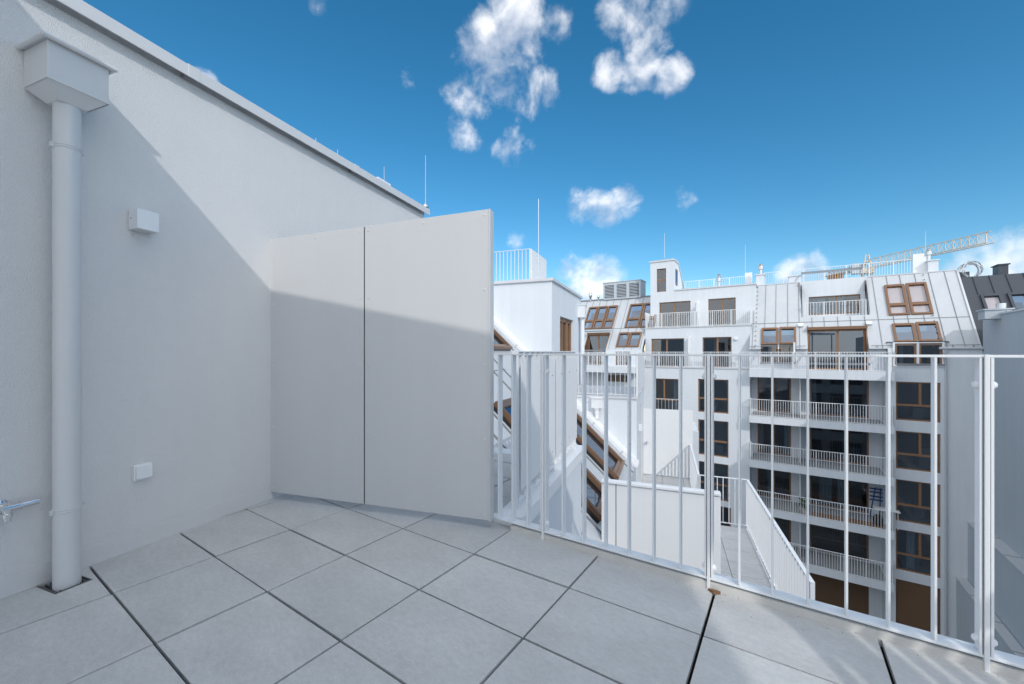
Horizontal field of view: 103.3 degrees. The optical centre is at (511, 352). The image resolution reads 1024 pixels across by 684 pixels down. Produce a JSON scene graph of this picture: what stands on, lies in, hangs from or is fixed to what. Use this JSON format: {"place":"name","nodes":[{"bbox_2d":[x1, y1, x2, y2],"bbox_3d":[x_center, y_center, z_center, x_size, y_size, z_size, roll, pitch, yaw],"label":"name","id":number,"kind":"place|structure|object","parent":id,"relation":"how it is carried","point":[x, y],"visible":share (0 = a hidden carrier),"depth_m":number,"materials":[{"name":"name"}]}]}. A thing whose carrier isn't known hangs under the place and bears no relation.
{"place":"outdoors","nodes":[
{"label":"outdoors","id":0,"kind":"place"},
{"bbox_2d":[0,453,1023,683],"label":"terrace paving","id":1,"kind":"structure","parent":0,"point":[289,589],"depth_m":1.76,"materials":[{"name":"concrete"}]},
{"bbox_2d":[37,576,91,593],"bbox_3d":[-2.247,1.171,2.035,0.174,0.029,0.134,0,0,21],"label":"floor drain","id":2,"kind":"object","parent":1,"relation":"on","point":[47,587],"visible":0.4,"depth_m":2.01,"materials":[{"name":"grey metal"}]},
{"bbox_2d":[708,588,720,594],"bbox_3d":[0.977,1.153,1.954,0.039,0.010,0.042,0,0,-12],"label":"debris","id":3,"kind":"object","parent":1,"relation":"on","point":[713,591],"visible":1,"depth_m":1.94,"materials":[{"name":"brown wood"}]},
{"bbox_2d":[491,513,1023,668],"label":"parapet flashing","id":4,"kind":"object","parent":1,"relation":"on","point":[495,519],"visible":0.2,"depth_m":1.91,"materials":[{"name":"white paint"}]},
{"bbox_2d":[510,524,1023,681],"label":"kerb","id":5,"kind":"structure","parent":1,"relation":"on","point":[996,667],"depth_m":1.78,"materials":[{"name":"stone"}]},
{"bbox_2d":[498,354,1023,671],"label":"balustrade","id":6,"kind":"object","parent":5,"relation":"on","point":[984,384],"visible":0.98,"depth_m":1.84,"materials":[{"name":"white metal"}]},
{"bbox_2d":[538,199,538,277],"bbox_3d":[0.777,-3.210,11.847,0.026,2.540,0.026,0,0,-2],"label":"lightning rod","id":7,"kind":"object","parent":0,"point":[538,238],"visible":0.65,"depth_m":11.84,"materials":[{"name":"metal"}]},
{"bbox_2d":[83,0,1023,349],"label":"sky","id":8,"kind":"structure","parent":0,"point":[779,135],"materials":[{"name":"blue"}]},
{"bbox_2d":[581,295,662,386],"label":"apartment building","id":9,"kind":"structure","parent":0,"point":[616,326],"depth_m":32.39,"materials":[{"name":"white paint"}]},
{"bbox_2d":[585,306,598,328],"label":"roof window","id":10,"kind":"structure","parent":9,"relation":"in","point":[589,321],"depth_m":34.50,"materials":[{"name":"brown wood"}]},
{"bbox_2d":[589,335,608,363],"bbox_3d":[7.061,-0.215,32.948,1.780,2.350,0.070,0,0,34],"label":"terrace door","id":11,"kind":"structure","parent":9,"relation":"in","point":[596,342],"depth_m":33.00,"materials":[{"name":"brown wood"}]},
{"bbox_2d":[592,306,607,328],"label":"roof window","id":12,"kind":"structure","parent":9,"relation":"in","point":[602,310],"depth_m":33.95,"materials":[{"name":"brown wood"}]},
{"bbox_2d":[602,305,617,328],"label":"roof window","id":13,"kind":"structure","parent":9,"relation":"in","point":[612,310],"depth_m":33.47,"materials":[{"name":"brown wood"}]},
{"bbox_2d":[608,375,626,381],"bbox_3d":[8.909,1.929,32.266,2.243,0.750,2.600,0,0,34],"label":"window","id":14,"kind":"structure","parent":9,"relation":"in","point":[611,378],"depth_m":32.75,"materials":[{"name":"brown wood"}]},
{"bbox_2d":[616,352,628,364],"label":"window","id":15,"kind":"structure","parent":9,"relation":"in","point":[625,358],"depth_m":32.09,"materials":[{"name":"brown wood"}]},
{"bbox_2d":[616,332,629,353],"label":"roof window","id":16,"kind":"structure","parent":9,"relation":"in","point":[623,337],"depth_m":31.42,"materials":[{"name":"brown wood"}]},
{"bbox_2d":[603,279,645,299],"bbox_3d":[9.620,-5.240,34.710,3.307,1.480,1.550,0,0,34],"label":"ventilation unit","id":17,"kind":"object","parent":9,"relation":"on","point":[625,289],"visible":0.99,"depth_m":34.09,"materials":[{"name":"grey metal"}]},
{"bbox_2d":[621,350,644,364],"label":"window","id":18,"kind":"structure","parent":9,"relation":"in","point":[644,350],"depth_m":30.96,"materials":[{"name":"wood"}]},
{"bbox_2d":[624,303,643,327],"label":"roof window","id":19,"kind":"structure","parent":9,"relation":"in","point":[634,315],"depth_m":32.38,"materials":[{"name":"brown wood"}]},
{"bbox_2d":[627,332,644,352],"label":"roof window","id":20,"kind":"structure","parent":9,"relation":"in","point":[634,339],"depth_m":30.94,"materials":[{"name":"brown wood"}]},
{"bbox_2d":[639,303,662,327],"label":"roof window","id":21,"kind":"structure","parent":9,"relation":"in","point":[646,309],"depth_m":31.68,"materials":[{"name":"brown wood"}]},
{"bbox_2d":[798,495,810,513],"bbox_3d":[17.692,9.217,24.501,0.670,1.006,0.699,0,0,10],"label":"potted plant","id":22,"kind":"object","parent":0,"point":[803,509],"visible":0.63,"depth_m":24.47,"materials":[{"name":"green plant"}]},
{"bbox_2d":[955,303,1023,656],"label":"apartment building","id":23,"kind":"structure","parent":0,"point":[1003,329],"depth_m":18.03,"materials":[{"name":"paint"}]},
{"label":"ground","id":24,"kind":"structure","parent":0,"visible":0},
{"bbox_2d":[0,0,698,598],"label":"apartment building","id":25,"kind":"structure","parent":24,"relation":"on","point":[226,184],"depth_m":2.53,"materials":[{"name":"paint"}]},
{"bbox_2d":[0,498,39,521],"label":"garden tap","id":26,"kind":"object","parent":25,"relation":"attached to","point":[7,507],"visible":1,"depth_m":1.89,"materials":[{"name":"silver metal"}]},
{"bbox_2d":[15,30,117,591],"bbox_3d":[-2.218,-0.150,2.028,0.249,2.660,0.277,0,0,21],"label":"downpipe","id":27,"kind":"object","parent":25,"relation":"attached to","point":[68,82],"visible":0.99,"depth_m":1.99,"materials":[{"name":"metal"}]},
{"bbox_2d":[132,462,151,480],"bbox_3d":[-2.190,0.709,2.402,0.034,0.092,0.090,0,0,21],"label":"power socket","id":28,"kind":"object","parent":25,"relation":"attached to","point":[142,471],"visible":1,"depth_m":2.39,"materials":[{"name":"white paint"}]},
{"bbox_2d":[128,208,158,233],"bbox_3d":[-2.167,-0.767,2.383,0.092,0.117,0.108,0,0,21],"label":"wall lamp","id":29,"kind":"object","parent":25,"relation":"attached to","point":[143,221],"visible":1,"depth_m":2.35,"materials":[{"name":"white paint"}]},
{"bbox_2d":[271,209,493,521],"bbox_3d":[-1.015,0.087,2.957,1.847,2.055,0.072,0,0,17],"label":"privacy screen","id":30,"kind":"object","parent":25,"relation":"attached to","point":[382,364],"visible":1,"depth_m":2.88,"materials":[{"name":"white metal"}]},
{"bbox_2d":[423,155,428,207],"bbox_3d":[-1.139,-2.253,5.342,0.080,0.686,0.080,0,0,34],"label":"lightning rod","id":31,"kind":"object","parent":25,"relation":"on","point":[425,204],"visible":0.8,"depth_m":5.34,"materials":[{"name":"metal"}]},
{"bbox_2d":[494,329,512,350],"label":"roof window","id":32,"kind":"structure","parent":25,"relation":"in","point":[500,343],"depth_m":10.14,"materials":[{"name":"brown wood"}]},
{"bbox_2d":[494,248,530,280],"bbox_3d":[-0.628,-2.586,12.975,2.570,1.231,0.055,0,0,21],"label":"balustrade","id":33,"kind":"object","parent":25,"relation":"on","point":[514,263],"visible":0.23,"depth_m":12.68,"materials":[{"name":"white metal"}]},
{"bbox_2d":[531,249,545,278],"bbox_3d":[0.881,-2.586,13.315,0.067,1.231,1.607,0,0,21],"label":"balustrade","id":34,"kind":"object","parent":25,"relation":"on","point":[534,266],"visible":0.56,"depth_m":13.07,"materials":[{"name":"white paint"}]},
{"bbox_2d":[511,351,576,508],"bbox_3d":[0.382,0.605,3.836,0.077,1.231,2.000,0,0,21],"label":"balustrade","id":35,"kind":"object","parent":25,"relation":"on","point":[555,410],"visible":0.66,"depth_m":3.35,"materials":[{"name":"white paint"}]},
{"bbox_2d":[494,398,601,523],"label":"roof window","id":36,"kind":"structure","parent":25,"relation":"in","point":[593,485],"depth_m":6.72,"materials":[{"name":"brown wood"}]},
{"bbox_2d":[560,317,570,350],"bbox_3d":[1.655,0.050,13.037,0.090,2.260,1.860,0,0,21],"label":"terrace door","id":37,"kind":"structure","parent":25,"relation":"in","point":[567,323],"depth_m":13.25,"materials":[{"name":"brown wood"}]},
{"bbox_2d":[577,305,586,383],"bbox_3d":[2.528,-0.260,14.609,0.300,2.840,0.380,0,0,21],"label":"downpipe","id":38,"kind":"object","parent":25,"relation":"attached to","point":[582,312],"visible":0.92,"depth_m":14.54,"materials":[{"name":"white metal"}]},
{"bbox_2d":[591,397,602,418],"bbox_3d":[2.249,1.483,10.723,0.310,0.560,0.200,0,0,21],"label":"downpipe","id":39,"kind":"object","parent":25,"relation":"attached to","point":[596,403],"visible":1,"depth_m":10.66,"materials":[{"name":"white metal"}]},
{"bbox_2d":[576,413,624,479],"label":"roof window","id":40,"kind":"structure","parent":25,"relation":"in","point":[594,443],"depth_m":8.88,"materials":[{"name":"brown wood"}]},
{"bbox_2d":[578,353,636,400],"bbox_3d":[2.217,0.634,10.851,2.160,1.231,0.055,0,0,21],"label":"balustrade","id":41,"kind":"object","parent":25,"relation":"on","point":[597,393],"visible":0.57,"depth_m":10.64,"materials":[{"name":"white metal"}]},
{"bbox_2d":[636,353,644,399],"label":"balustrade","id":42,"kind":"object","parent":25,"relation":"on","point":[640,372],"visible":0.91,"depth_m":11.35,"materials":[{"name":"white paint"}]},
{"bbox_2d":[647,398,691,409],"bbox_3d":[6.025,2.389,15.358,1.700,1.221,0.055,0,0,21],"label":"balustrade","id":43,"kind":"object","parent":25,"relation":"on","point":[672,402],"visible":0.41,"depth_m":15.31,"materials":[{"name":"white metal"}]},
{"bbox_2d":[662,476,773,588],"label":"terrace slab","id":44,"kind":"structure","parent":25,"relation":"attached to","point":[751,540],"depth_m":7.99,"materials":[{"name":"grey concrete"}]},
{"bbox_2d":[690,444,699,488],"bbox_3d":[4.966,3.459,11.050,0.057,1.181,3.310,0,0,21],"label":"balustrade","id":45,"kind":"object","parent":44,"relation":"on","point":[694,477],"visible":0.67,"depth_m":10.93,"materials":[{"name":"white paint"}]},
{"bbox_2d":[642,474,770,587],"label":"terrace paving","id":46,"kind":"structure","parent":44,"relation":"on","point":[753,570],"depth_m":7.96,"materials":[{"name":"ceramic"}]},
{"bbox_2d":[601,478,720,573],"bbox_3d":[2.002,2.877,5.545,1.525,2.105,0.110,0,0,21],"label":"privacy screen","id":47,"kind":"object","parent":46,"relation":"on","point":[667,522],"visible":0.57,"depth_m":5.50,"materials":[{"name":"white"}]},
{"bbox_2d":[643,408,692,477],"bbox_3d":[4.956,2.880,12.902,1.475,2.120,0.058,0,0,21],"label":"privacy screen","id":48,"kind":"object","parent":46,"relation":"on","point":[667,442],"visible":0.81,"depth_m":12.87,"materials":[{"name":"white"}]},
{"bbox_2d":[700,475,745,525],"bbox_3d":[4.833,3.459,9.306,0.990,1.181,0.057,0,0,21],"label":"balustrade","id":49,"kind":"object","parent":44,"relation":"on","point":[734,523],"visible":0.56,"depth_m":9.28,"materials":[{"name":"white metal"}]},
{"bbox_2d":[746,479,814,599],"bbox_3d":[4.524,3.459,7.088,0.057,1.181,4.370,0,0,21],"label":"balustrade","id":50,"kind":"object","parent":44,"relation":"on","point":[789,572],"visible":0.68,"depth_m":6.69,"materials":[{"name":"white metal"}]},
{"bbox_2d":[643,258,757,533],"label":"apartment building","id":51,"kind":"structure","parent":24,"relation":"on","point":[717,319],"depth_m":29.03,"materials":[{"name":"white paint"}]},
{"bbox_2d":[657,268,665,291],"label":"window","id":52,"kind":"structure","parent":51,"relation":"in","point":[661,283],"depth_m":32.82,"materials":[{"name":"brown wood"}]},
{"bbox_2d":[656,378,677,409],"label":"window","id":53,"kind":"structure","parent":51,"relation":"in","point":[666,389],"depth_m":31.61,"materials":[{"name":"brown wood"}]},
{"bbox_2d":[652,338,683,366],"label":"french door","id":54,"kind":"structure","parent":51,"relation":"in","point":[672,345],"depth_m":32.09,"materials":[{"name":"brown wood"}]},
{"bbox_2d":[660,301,689,326],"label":"french door","id":55,"kind":"structure","parent":51,"relation":"in","point":[681,306],"depth_m":32.82,"materials":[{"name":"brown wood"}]},
{"bbox_2d":[675,269,677,285],"bbox_3d":[12.766,-5.800,31.421,0.034,1.220,0.700,0,0,34],"label":"window","id":56,"kind":"structure","parent":51,"relation":"in","point":[676,271],"depth_m":31.33,"materials":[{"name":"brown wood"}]},
{"bbox_2d":[698,379,727,413],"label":"window","id":57,"kind":"structure","parent":51,"relation":"in","point":[720,386],"depth_m":29.44,"materials":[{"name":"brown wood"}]},
{"bbox_2d":[698,419,727,457],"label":"window","id":58,"kind":"structure","parent":51,"relation":"in","point":[720,427],"depth_m":29.40,"materials":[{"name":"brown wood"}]},
{"bbox_2d":[699,461,727,501],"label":"window","id":59,"kind":"structure","parent":51,"relation":"in","point":[721,470],"depth_m":29.47,"materials":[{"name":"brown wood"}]},
{"bbox_2d":[703,337,731,367],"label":"french door","id":60,"kind":"structure","parent":51,"relation":"in","point":[711,345],"depth_m":30.14,"materials":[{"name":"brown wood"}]},
{"bbox_2d":[708,298,735,325],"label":"french door","id":61,"kind":"structure","parent":51,"relation":"in","point":[727,315],"depth_m":31.02,"materials":[{"name":"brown wood"}]},
{"bbox_2d":[721,506,730,526],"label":"window","id":62,"kind":"structure","parent":51,"relation":"in","point":[724,510],"depth_m":29.37,"materials":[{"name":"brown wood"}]},
{"bbox_2d":[749,249,983,638],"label":"apartment building","id":63,"kind":"structure","parent":24,"relation":"on","point":[923,308],"depth_m":23.94,"materials":[{"name":"white paint"}]},
{"bbox_2d":[761,327,777,353],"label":"roof window","id":64,"kind":"structure","parent":63,"relation":"in","point":[769,336],"depth_m":26.17,"materials":[{"name":"brown wood"}]},
{"bbox_2d":[761,346,777,361],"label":"window","id":65,"kind":"structure","parent":63,"relation":"in","point":[763,358],"depth_m":26.12,"materials":[{"name":"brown wood"}]},
{"bbox_2d":[758,377,790,412],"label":"balcony door","id":66,"kind":"structure","parent":63,"relation":"in","point":[781,386],"depth_m":29.50,"materials":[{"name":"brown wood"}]},
{"bbox_2d":[758,423,790,455],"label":"balcony door","id":67,"kind":"structure","parent":63,"relation":"in","point":[781,433],"depth_m":27.65,"materials":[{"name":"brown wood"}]},
{"bbox_2d":[758,468,790,499],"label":"balcony door","id":68,"kind":"structure","parent":63,"relation":"in","point":[781,479],"depth_m":28.19,"materials":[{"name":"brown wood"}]},
{"bbox_2d":[773,517,790,541],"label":"balcony door","id":69,"kind":"structure","parent":63,"relation":"in","point":[785,525],"depth_m":28.87,"materials":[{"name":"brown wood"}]},
{"bbox_2d":[773,345,795,361],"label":"window","id":70,"kind":"structure","parent":63,"relation":"in","point":[780,348],"depth_m":25.71,"materials":[{"name":"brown wood"}]},
{"bbox_2d":[779,326,795,353],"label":"roof window","id":71,"kind":"structure","parent":63,"relation":"in","point":[787,335],"depth_m":25.66,"materials":[{"name":"brown wood"}]},
{"bbox_2d":[809,294,859,314],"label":"sliding door","id":72,"kind":"structure","parent":63,"relation":"in","point":[834,306],"depth_m":26.97,"materials":[{"name":"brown wood"}]},
{"bbox_2d":[808,329,864,369],"bbox_3d":[19.574,-0.150,24.479,2.714,2.420,0.070,0,0,34],"label":"sliding door","id":73,"kind":"structure","parent":63,"relation":"in","point":[849,341],"depth_m":24.41,"materials":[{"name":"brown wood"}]},
{"bbox_2d":[810,379,868,417],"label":"balcony door","id":74,"kind":"structure","parent":63,"relation":"in","point":[825,391],"depth_m":27.32,"materials":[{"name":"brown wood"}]},
{"bbox_2d":[810,427,868,464],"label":"balcony door","id":75,"kind":"structure","parent":63,"relation":"in","point":[831,440],"depth_m":27.29,"materials":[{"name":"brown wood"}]},
{"bbox_2d":[810,475,868,513],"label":"balcony door","id":76,"kind":"structure","parent":63,"relation":"in","point":[821,488],"depth_m":25.95,"materials":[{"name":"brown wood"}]},
{"bbox_2d":[810,524,868,560],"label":"balcony door","id":77,"kind":"structure","parent":63,"relation":"in","point":[825,538],"depth_m":26.33,"materials":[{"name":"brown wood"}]},
{"bbox_2d":[810,573,868,614],"bbox_3d":[20.198,14.670,25.059,2.816,2.360,0.030,0,0,34],"label":"balcony door","id":78,"kind":"structure","parent":63,"relation":"in","point":[828,590],"depth_m":25.02,"materials":[{"name":"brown wood"}]},
{"bbox_2d":[812,512,885,528],"bbox_3d":[19.439,9.705,23.331,3.430,0.030,0.755,0,0,34],"label":"timber decking","id":79,"kind":"object","parent":63,"relation":"on","point":[870,524],"visible":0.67,"depth_m":23.31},
{"bbox_2d":[873,514,882,526],"bbox_3d":[20.422,9.365,22.602,0.425,0.650,0.425,0,0,34],"label":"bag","id":80,"kind":"object","parent":79,"relation":"on","point":[878,520],"visible":1,"depth_m":22.48,"materials":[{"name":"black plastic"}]},
{"bbox_2d":[873,506,900,514],"bbox_3d":[20.855,9.235,22.552,1.050,0.970,0.600,0,0,34],"label":"folding table","id":81,"kind":"object","parent":79,"relation":"on","point":[884,508],"visible":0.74,"depth_m":22.57,"materials":[{"name":"white paint"}]},
{"bbox_2d":[869,487,882,516],"bbox_3d":[21.347,8.845,23.757,0.649,1.763,0.308,0,0,34],"label":"folding chair","id":82,"kind":"object","parent":63,"relation":"on","point":[880,493],"visible":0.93,"depth_m":23.78,"materials":[{"name":"blue paint"}]},
{"bbox_2d":[884,284,909,315],"bbox_3d":[22.695,-3.089,23.919,0.879,2.022,1.577,0,0,34],"label":"roof window","id":83,"kind":"structure","parent":63,"relation":"in","point":[896,299],"depth_m":23.91,"materials":[{"name":"brown wood"}]},
{"bbox_2d":[892,323,916,353],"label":"roof window","id":84,"kind":"structure","parent":63,"relation":"in","point":[902,332],"depth_m":22.65,"materials":[{"name":"clear glass"}]},
{"bbox_2d":[886,342,922,364],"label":"window","id":85,"kind":"structure","parent":63,"relation":"in","point":[899,359],"depth_m":22.32,"materials":[{"name":"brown wood"}]},
{"bbox_2d":[896,382,939,422],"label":"window","id":86,"kind":"structure","parent":63,"relation":"in","point":[913,399],"depth_m":23.57,"materials":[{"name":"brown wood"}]},
{"bbox_2d":[896,431,939,472],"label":"window","id":87,"kind":"structure","parent":63,"relation":"in","point":[913,449],"depth_m":23.24,"materials":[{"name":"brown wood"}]},
{"bbox_2d":[896,479,939,526],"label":"window","id":88,"kind":"structure","parent":63,"relation":"in","point":[913,499],"depth_m":23.50,"materials":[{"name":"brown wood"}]},
{"bbox_2d":[896,529,939,577],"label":"window","id":89,"kind":"structure","parent":63,"relation":"in","point":[913,549],"depth_m":22.56,"materials":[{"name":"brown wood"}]},
{"bbox_2d":[896,579,939,633],"bbox_3d":[21.942,13.737,21.924,1.725,2.491,0.030,0,0,34],"label":"window","id":90,"kind":"structure","parent":63,"relation":"in","point":[913,600],"depth_m":21.97,"materials":[{"name":"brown wood"}]},
{"bbox_2d":[905,282,933,314],"bbox_3d":[23.495,-3.101,23.391,0.884,2.053,1.600,0,0,34],"label":"roof window","id":91,"kind":"structure","parent":63,"relation":"in","point":[918,295],"depth_m":23.39,"materials":[{"name":"brown wood"}]},
{"bbox_2d":[903,341,948,363],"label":"window","id":92,"kind":"structure","parent":63,"relation":"in","point":[926,360],"depth_m":22.43,"materials":[{"name":"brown wood"}]},
{"bbox_2d":[912,321,942,352],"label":"roof window","id":93,"kind":"structure","parent":63,"relation":"in","point":[926,330],"depth_m":22.15,"materials":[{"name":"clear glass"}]},
{"bbox_2d":[826,231,994,279],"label":"tower crane","id":94,"kind":"object","parent":24,"relation":"on","point":[839,275],"visible":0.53,"depth_m":79.12,"materials":[{"name":"metal"}]},
{"bbox_2d":[959,263,1023,354],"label":"dark roof house","id":95,"kind":"structure","parent":24,"relation":"on","point":[1000,285],"depth_m":21.85,"materials":[{"name":"grey metal"}]},
{"bbox_2d":[957,261,983,276],"bbox_3d":[26.371,-4.680,23.330,0.934,1.059,1.266,0,0,34],"label":"cable coil","id":96,"kind":"object","parent":95,"relation":"on","point":[963,266],"visible":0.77,"depth_m":23.09,"materials":[{"name":"metal"}]},
{"bbox_2d":[980,293,1004,308],"bbox_3d":[25.578,-2.598,21.534,0.752,1.123,0.898,0,0,34],"label":"roof window","id":97,"kind":"structure","parent":95,"relation":"in","point":[989,301],"depth_m":21.65,"materials":[{"name":"clear glass"}]},
{"bbox_2d":[1007,291,1023,309],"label":"roof window","id":98,"kind":"structure","parent":95,"relation":"in","point":[1016,299],"depth_m":21.12,"materials":[{"name":"clear glass"}]}
]}

